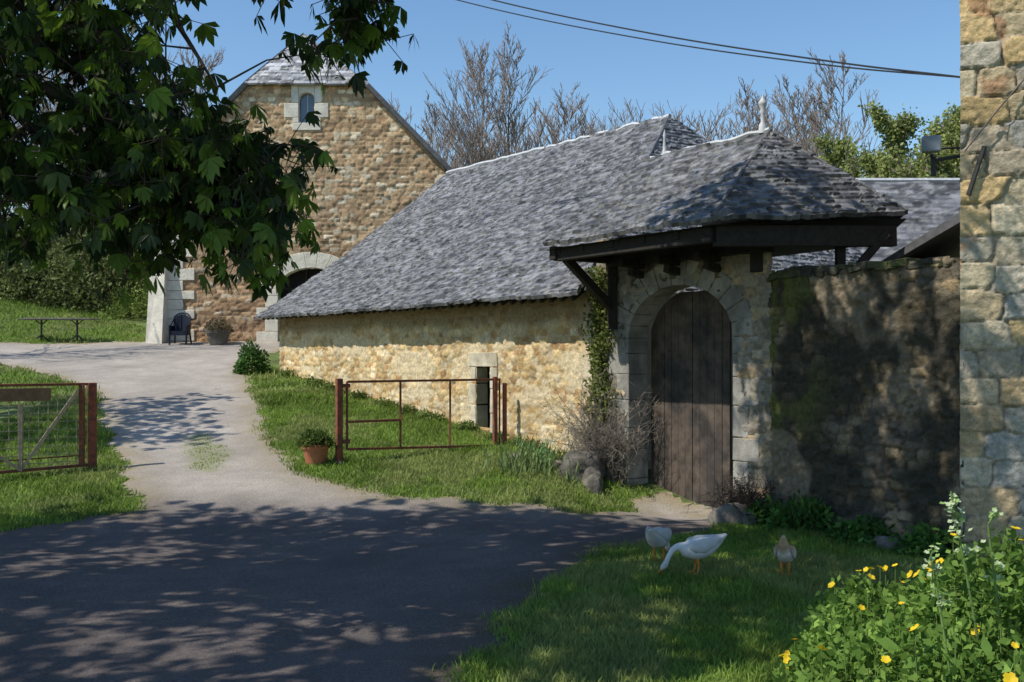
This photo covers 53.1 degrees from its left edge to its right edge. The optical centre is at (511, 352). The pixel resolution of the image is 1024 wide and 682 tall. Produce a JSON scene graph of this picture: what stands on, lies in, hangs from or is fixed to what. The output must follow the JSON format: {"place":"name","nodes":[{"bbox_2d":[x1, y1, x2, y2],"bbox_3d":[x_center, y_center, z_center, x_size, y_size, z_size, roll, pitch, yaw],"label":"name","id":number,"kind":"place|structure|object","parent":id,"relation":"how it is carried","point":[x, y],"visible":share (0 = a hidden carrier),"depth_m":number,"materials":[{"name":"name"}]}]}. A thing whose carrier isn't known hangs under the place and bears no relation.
{"place":"outdoors","nodes":[
{"label":"outdoors","id":0,"kind":"place"},
{"bbox_2d":[0,341,721,681],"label":"road","id":1,"kind":"structure","parent":0,"point":[256,562],"depth_m":12.40,"materials":[{"name":"grey asphalt"}]},
{"bbox_2d":[168,312,191,344],"bbox_3d":[-11.400,-0.817,35.209,0.708,1.135,0.640,0,0,0],"label":"garden chair","id":2,"kind":"object","parent":1,"relation":"on","point":[181,324],"visible":0.99,"depth_m":35.37,"materials":[{"name":"blue plastic"}]},
{"bbox_2d":[185,433,234,471],"bbox_3d":[-5.739,1.841,19.337,0.986,0.454,3.607,0,0,-15],"label":"grass tuft","id":3,"kind":"object","parent":1,"relation":"on","point":[194,463],"visible":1,"depth_m":19.04,"materials":[{"name":"green plant"}]},
{"bbox_2d":[202,317,233,344],"bbox_3d":[-10.091,-0.747,35.200,1.115,0.992,1.104,0,0,0],"label":"planter","id":4,"kind":"object","parent":1,"relation":"on","point":[219,334],"visible":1,"depth_m":34.95,"materials":[{"name":"grey stone"}]},
{"bbox_2d":[0,293,926,681],"bbox_3d":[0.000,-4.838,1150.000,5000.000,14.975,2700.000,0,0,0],"label":"ground","id":5,"kind":"structure","parent":0,"point":[274,361],"depth_m":17.03,"materials":[{"name":"green plant"}]},
{"bbox_2d":[10,54,85,218],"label":"bare tree","id":6,"kind":"object","parent":5,"relation":"on","point":[13,118],"visible":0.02,"depth_m":50.03,"materials":[{"name":"brown plant"}]},
{"bbox_2d":[0,383,96,473],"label":"wire gate","id":7,"kind":"structure","parent":5,"relation":"on","point":[8,395],"depth_m":17.43,"materials":[{"name":"metal"}]},
{"bbox_2d":[18,318,100,341],"bbox_3d":[-15.800,-0.762,35.800,2.500,0.844,0.900,0,0,0],"label":"garden table","id":8,"kind":"object","parent":5,"relation":"on","point":[41,323],"visible":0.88,"depth_m":35.71,"materials":[{"name":"metal"}]},
{"bbox_2d":[0,197,129,260],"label":"brown thicket","id":9,"kind":"object","parent":5,"relation":"on","point":[14,208],"depth_m":51.97,"materials":[{"name":"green plant"}]},
{"bbox_2d":[0,211,148,312],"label":"hedgerow","id":10,"kind":"object","parent":5,"relation":"on","point":[57,281],"visible":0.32,"depth_m":43.23,"materials":[{"name":"green plant"}]},
{"bbox_2d":[40,70,131,139],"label":"bare tree","id":11,"kind":"object","parent":5,"relation":"on","point":[55,107],"depth_m":59.90,"materials":[{"name":"brown plant"}]},
{"bbox_2d":[97,279,148,318],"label":"bramble thicket","id":12,"kind":"object","parent":5,"relation":"on","point":[121,310],"visible":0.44,"depth_m":42.05,"materials":[{"name":"green plant"}]},
{"bbox_2d":[0,290,350,405],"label":"grass","id":13,"kind":"structure","parent":5,"relation":"on","point":[8,376],"depth_m":36.30,"materials":[{"name":"green plant"}]},
{"bbox_2d":[156,44,225,117],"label":"bare tree","id":14,"kind":"object","parent":5,"relation":"on","point":[213,65],"visible":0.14,"depth_m":61.54,"materials":[{"name":"brown plant"}]},
{"bbox_2d":[0,0,418,309],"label":"chestnut tree","id":15,"kind":"object","parent":5,"relation":"on","point":[151,163],"visible":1,"depth_m":8.48,"materials":[{"name":"green plant"}]},
{"bbox_2d":[232,339,272,374],"bbox_3d":[-7.345,0.077,28.911,1.122,1.111,1.034,0,0,0],"label":"bush","id":16,"kind":"object","parent":5,"relation":"on","point":[255,356],"visible":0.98,"depth_m":28.72,"materials":[{"name":"green plant"}]},
{"bbox_2d":[146,33,451,343],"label":"stone barn","id":17,"kind":"structure","parent":5,"relation":"on","point":[389,161],"depth_m":35.97,"materials":[{"name":"stone"}]},
{"bbox_2d":[277,269,321,331],"bbox_3d":[-7.050,-1.400,36.450,2.600,3.600,0.100,0,0,0],"label":"cart door","id":18,"kind":"structure","parent":17,"relation":"in","point":[297,278],"depth_m":36.40,"materials":[{"name":"brown wood"}]},
{"bbox_2d":[299,94,313,122],"bbox_3d":[-7.215,-8.600,36.200,0.600,1.200,0.040,0,0,0],"label":"window glass","id":19,"kind":"structure","parent":17,"relation":"in","point":[303,100],"depth_m":36.18,"materials":[{"name":"blue glass"}]},
{"bbox_2d":[296,427,334,464],"bbox_3d":[-3.501,1.668,18.244,0.713,0.652,0.722,0,0,0],"label":"flower pot","id":20,"kind":"object","parent":5,"relation":"on","point":[315,445],"visible":1,"depth_m":18.09,"materials":[{"name":"ceramic"}]},
{"bbox_2d":[0,388,737,543],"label":"grass","id":21,"kind":"structure","parent":5,"relation":"on","point":[278,419],"depth_m":17.93,"materials":[{"name":"green plant"}]},
{"bbox_2d":[335,377,506,463],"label":"rusty gate","id":22,"kind":"structure","parent":5,"relation":"on","point":[340,441],"depth_m":18.89,"materials":[{"name":"metal"}]},
{"bbox_2d":[278,367,566,459],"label":"wall weeds","id":23,"kind":"object","parent":5,"relation":"on","point":[465,424],"depth_m":22.96,"materials":[{"name":"green plant"}]},
{"bbox_2d":[4,43,880,223],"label":"distant woodland","id":24,"kind":"object","parent":5,"relation":"on","point":[535,131],"visible":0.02,"depth_m":77.49,"materials":[{"name":"grey plant"}]},
{"bbox_2d":[417,91,476,168],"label":"bare tree","id":25,"kind":"object","parent":5,"relation":"on","point":[435,115],"visible":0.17,"depth_m":62.50,"materials":[{"name":"brown plant"}]},
{"bbox_2d":[423,37,520,167],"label":"bare tree","id":26,"kind":"object","parent":5,"relation":"on","point":[473,74],"visible":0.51,"depth_m":57.04,"materials":[{"name":"grey plant"}]},
{"bbox_2d":[465,20,552,159],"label":"bare tree","id":27,"kind":"object","parent":5,"relation":"on","point":[504,78],"visible":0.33,"depth_m":58.63,"materials":[{"name":"grey plant"}]},
{"bbox_2d":[480,429,581,476],"bbox_3d":[0.366,1.738,17.937,1.649,0.876,1.581,0,0,35],"label":"iris clump","id":28,"kind":"object","parent":5,"relation":"on","point":[545,457],"visible":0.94,"depth_m":17.80,"materials":[{"name":"green plant"}]},
{"bbox_2d":[552,460,560,468],"bbox_3d":[0.807,2.038,18.167,0.457,0.248,0.343,0,0,0],"label":"boulder","id":29,"kind":"object","parent":5,"relation":"on","point":[557,461],"visible":0.18,"depth_m":18.05,"materials":[{"name":"grey stone"}]},
{"bbox_2d":[253,114,862,468],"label":"stone outbuilding","id":30,"kind":"structure","parent":5,"relation":"on","point":[456,273],"depth_m":23.60,"materials":[{"name":"stone"}]},
{"bbox_2d":[548,447,584,485],"bbox_3d":[0.999,1.935,17.442,0.745,0.688,0.721,0,0,-35],"label":"iris clump","id":31,"kind":"object","parent":5,"relation":"on","point":[568,479],"visible":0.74,"depth_m":17.28,"materials":[{"name":"green plant"}]},
{"bbox_2d":[540,82,615,146],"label":"bare tree","id":32,"kind":"object","parent":5,"relation":"on","point":[587,130],"visible":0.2,"depth_m":66.05,"materials":[{"name":"brown plant"}]},
{"bbox_2d":[558,450,604,482],"bbox_3d":[1.200,2.058,17.635,0.808,0.759,0.683,0,0,0],"label":"boulder","id":33,"kind":"object","parent":5,"relation":"on","point":[593,461],"visible":0.52,"depth_m":17.41,"materials":[{"name":"grey stone"}]},
{"bbox_2d":[582,467,602,489],"bbox_3d":[1.361,2.199,17.263,0.361,0.556,0.329,0,0,0],"label":"boulder","id":34,"kind":"object","parent":5,"relation":"on","point":[588,471],"visible":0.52,"depth_m":17.17,"materials":[{"name":"grey stone"}]},
{"bbox_2d":[587,473,601,494],"bbox_3d":[1.368,2.277,16.983,0.252,0.554,0.217,0,0,0],"label":"boulder","id":35,"kind":"object","parent":5,"relation":"on","point":[594,483],"visible":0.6,"depth_m":16.90,"materials":[{"name":"grey stone"}]},
{"bbox_2d":[645,526,671,560],"bbox_3d":[1.756,2.246,12.142,0.294,0.452,0.849,0,0,24],"label":"goose","id":36,"kind":"object","parent":5,"relation":"on","point":[658,537],"visible":0.97,"depth_m":11.91},
{"bbox_2d":[657,533,726,573],"bbox_3d":[2.006,2.242,11.393,0.809,0.431,0.280,0,0,-9],"label":"goose","id":37,"kind":"object","parent":5,"relation":"on","point":[696,547],"visible":1,"depth_m":11.33},
{"bbox_2d":[542,92,907,507],"bbox_3d":[3.899,-0.594,16.820,5.034,7.193,5.223,0,0,-37],"label":"covered gateway","id":38,"kind":"object","parent":5,"relation":"on","point":[752,203],"visible":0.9,"depth_m":16.43,"materials":[{"name":"stone"}]},
{"bbox_2d":[528,367,667,486],"bbox_3d":[1.664,1.324,17.989,2.793,2.154,2.819,0,0,0],"label":"dead vine","id":39,"kind":"object","parent":38,"relation":"attached to","point":[609,453],"visible":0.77,"depth_m":17.65,"materials":[{"name":"plant"}]},
{"bbox_2d":[575,264,621,445],"bbox_3d":[1.478,0.056,18.064,0.492,3.219,1.131,0,0,-33],"label":"ivy","id":40,"kind":"object","parent":38,"relation":"attached to","point":[597,364],"visible":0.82,"depth_m":18.07,"materials":[{"name":"green plant"}]},
{"bbox_2d":[651,290,731,507],"bbox_3d":[2.988,0.840,17.211,0.059,3.720,1.792,0,0,-37],"label":"door leaf","id":41,"kind":"structure","parent":38,"relation":"in","point":[691,333],"depth_m":17.14,"materials":[{"name":"brown wood"}]},
{"bbox_2d":[708,502,748,524],"bbox_3d":[3.225,2.490,15.152,0.628,0.547,0.513,0,0,0],"label":"boulder","id":42,"kind":"object","parent":5,"relation":"on","point":[722,513],"visible":0.47,"depth_m":14.95,"materials":[{"name":"grey stone"}]},
{"bbox_2d":[741,511,757,525],"bbox_3d":[3.492,2.490,14.901,0.324,0.353,0.280,0,0,0],"label":"boulder","id":43,"kind":"object","parent":5,"relation":"on","point":[745,519],"visible":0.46,"depth_m":14.82,"materials":[{"name":"grey stone"}]},
{"bbox_2d":[727,76,787,134],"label":"bare tree","id":44,"kind":"object","parent":5,"relation":"on","point":[756,115],"visible":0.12,"depth_m":60.87,"materials":[{"name":"brown plant"}]},
{"bbox_2d":[774,535,796,574],"bbox_3d":[3.019,2.222,11.312,0.235,0.474,0.488,0,0,21],"label":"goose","id":45,"kind":"object","parent":5,"relation":"on","point":[785,552],"visible":1,"depth_m":11.17},
{"bbox_2d":[754,73,852,166],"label":"bare tree","id":46,"kind":"object","parent":5,"relation":"on","point":[791,103],"visible":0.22,"depth_m":59.41,"materials":[{"name":"brown plant"}]},
{"bbox_2d":[808,131,862,172],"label":"budding tree","id":47,"kind":"object","parent":5,"relation":"on","point":[828,156],"visible":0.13,"depth_m":45.22,"materials":[{"name":"green plant"}]},
{"bbox_2d":[772,49,916,174],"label":"bare tree","id":48,"kind":"object","parent":5,"relation":"on","point":[816,127],"visible":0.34,"depth_m":53.97,"materials":[{"name":"grey plant"}]},
{"bbox_2d":[744,489,965,562],"bbox_3d":[4.504,2.305,13.832,1.089,0.773,3.385,0,0,-37],"label":"nettle clump","id":49,"kind":"object","parent":5,"relation":"on","point":[917,541],"visible":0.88,"depth_m":13.58,"materials":[{"name":"green plant"}]},
{"bbox_2d":[768,256,964,552],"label":"garden wall","id":50,"kind":"structure","parent":5,"relation":"on","point":[864,402],"depth_m":13.82,"materials":[{"name":"stone"}]},
{"bbox_2d":[766,257,955,281],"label":"coping stones","id":51,"kind":"object","parent":50,"relation":"on","point":[816,271],"visible":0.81,"depth_m":14.04,"materials":[{"name":"grey stone"}]},
{"bbox_2d":[833,99,925,177],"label":"budding tree","id":52,"kind":"object","parent":5,"relation":"on","point":[894,132],"visible":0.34,"depth_m":40.93,"materials":[{"name":"green plant"}]},
{"bbox_2d":[873,536,904,551],"bbox_3d":[4.909,2.520,13.275,0.409,0.289,0.346,0,0,0],"label":"boulder","id":53,"kind":"object","parent":5,"relation":"on","point":[881,540],"visible":0.33,"depth_m":13.18,"materials":[{"name":"grey stone"}]},
{"bbox_2d":[766,491,1023,681],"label":"flower border","id":54,"kind":"object","parent":5,"relation":"on","point":[968,626],"visible":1,"depth_m":4.69,"materials":[{"name":"green plant"}]},
{"bbox_2d":[856,178,960,260],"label":"distant outbuilding","id":55,"kind":"structure","parent":5,"relation":"on","point":[930,203],"depth_m":26.31,"materials":[{"name":"stone"}]},
{"bbox_2d":[882,212,959,260],"bbox_3d":[6.924,0.175,15.945,2.024,4.750,3.620,0,0,37],"label":"lean to shed","id":56,"kind":"object","parent":5,"relation":"on","point":[942,239],"visible":0.12,"depth_m":15.06,"materials":[{"name":"stone"}]},
{"bbox_2d":[883,110,960,177],"bbox_3d":[16.320,-5.035,39.811,4.546,9.140,4.695,0,0,0],"label":"budding tree","id":57,"kind":"object","parent":5,"relation":"on","point":[931,130],"visible":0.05,"depth_m":39.42,"materials":[{"name":"green plant"}]},
{"bbox_2d":[887,101,960,177],"bbox_3d":[15.744,-4.878,37.628,5.756,9.452,5.676,0,0,0],"label":"budding tree","id":58,"kind":"object","parent":5,"relation":"on","point":[951,135],"visible":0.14,"depth_m":38.30,"materials":[{"name":"green plant"}]},
{"bbox_2d":[959,0,1023,557],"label":"stone house","id":59,"kind":"structure","parent":5,"relation":"on","point":[991,378],"depth_m":12.70,"materials":[{"name":"stone"}]},
{"bbox_2d":[457,0,959,77],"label":"overhead cable","id":60,"kind":"object","parent":59,"relation":"attached to","point":[915,72],"visible":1,"depth_m":16.45,"materials":[{"name":"metal"}]},
{"bbox_2d":[921,135,959,176],"bbox_3d":[5.393,-2.439,12.790,0.658,0.481,0.211,0,0,-25],"label":"flood lamp","id":61,"kind":"object","parent":59,"relation":"attached to","point":[931,144],"visible":1,"depth_m":12.68,"materials":[{"name":"metal"}]},
{"bbox_2d":[965,78,1023,195],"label":"house cable","id":62,"kind":"object","parent":59,"relation":"attached to","point":[975,171],"visible":1,"depth_m":12.66,"materials":[{"name":"rubber"}]},
{"bbox_2d":[1,0,960,217],"label":"sky","id":63,"kind":"structure","parent":0,"point":[914,35],"materials":[{"name":"blue"}]},
{"bbox_2d":[431,504,997,681],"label":"grass","id":64,"kind":"structure","parent":0,"point":[740,568],"depth_m":9.85,"materials":[{"name":"green plant"}]}
]}

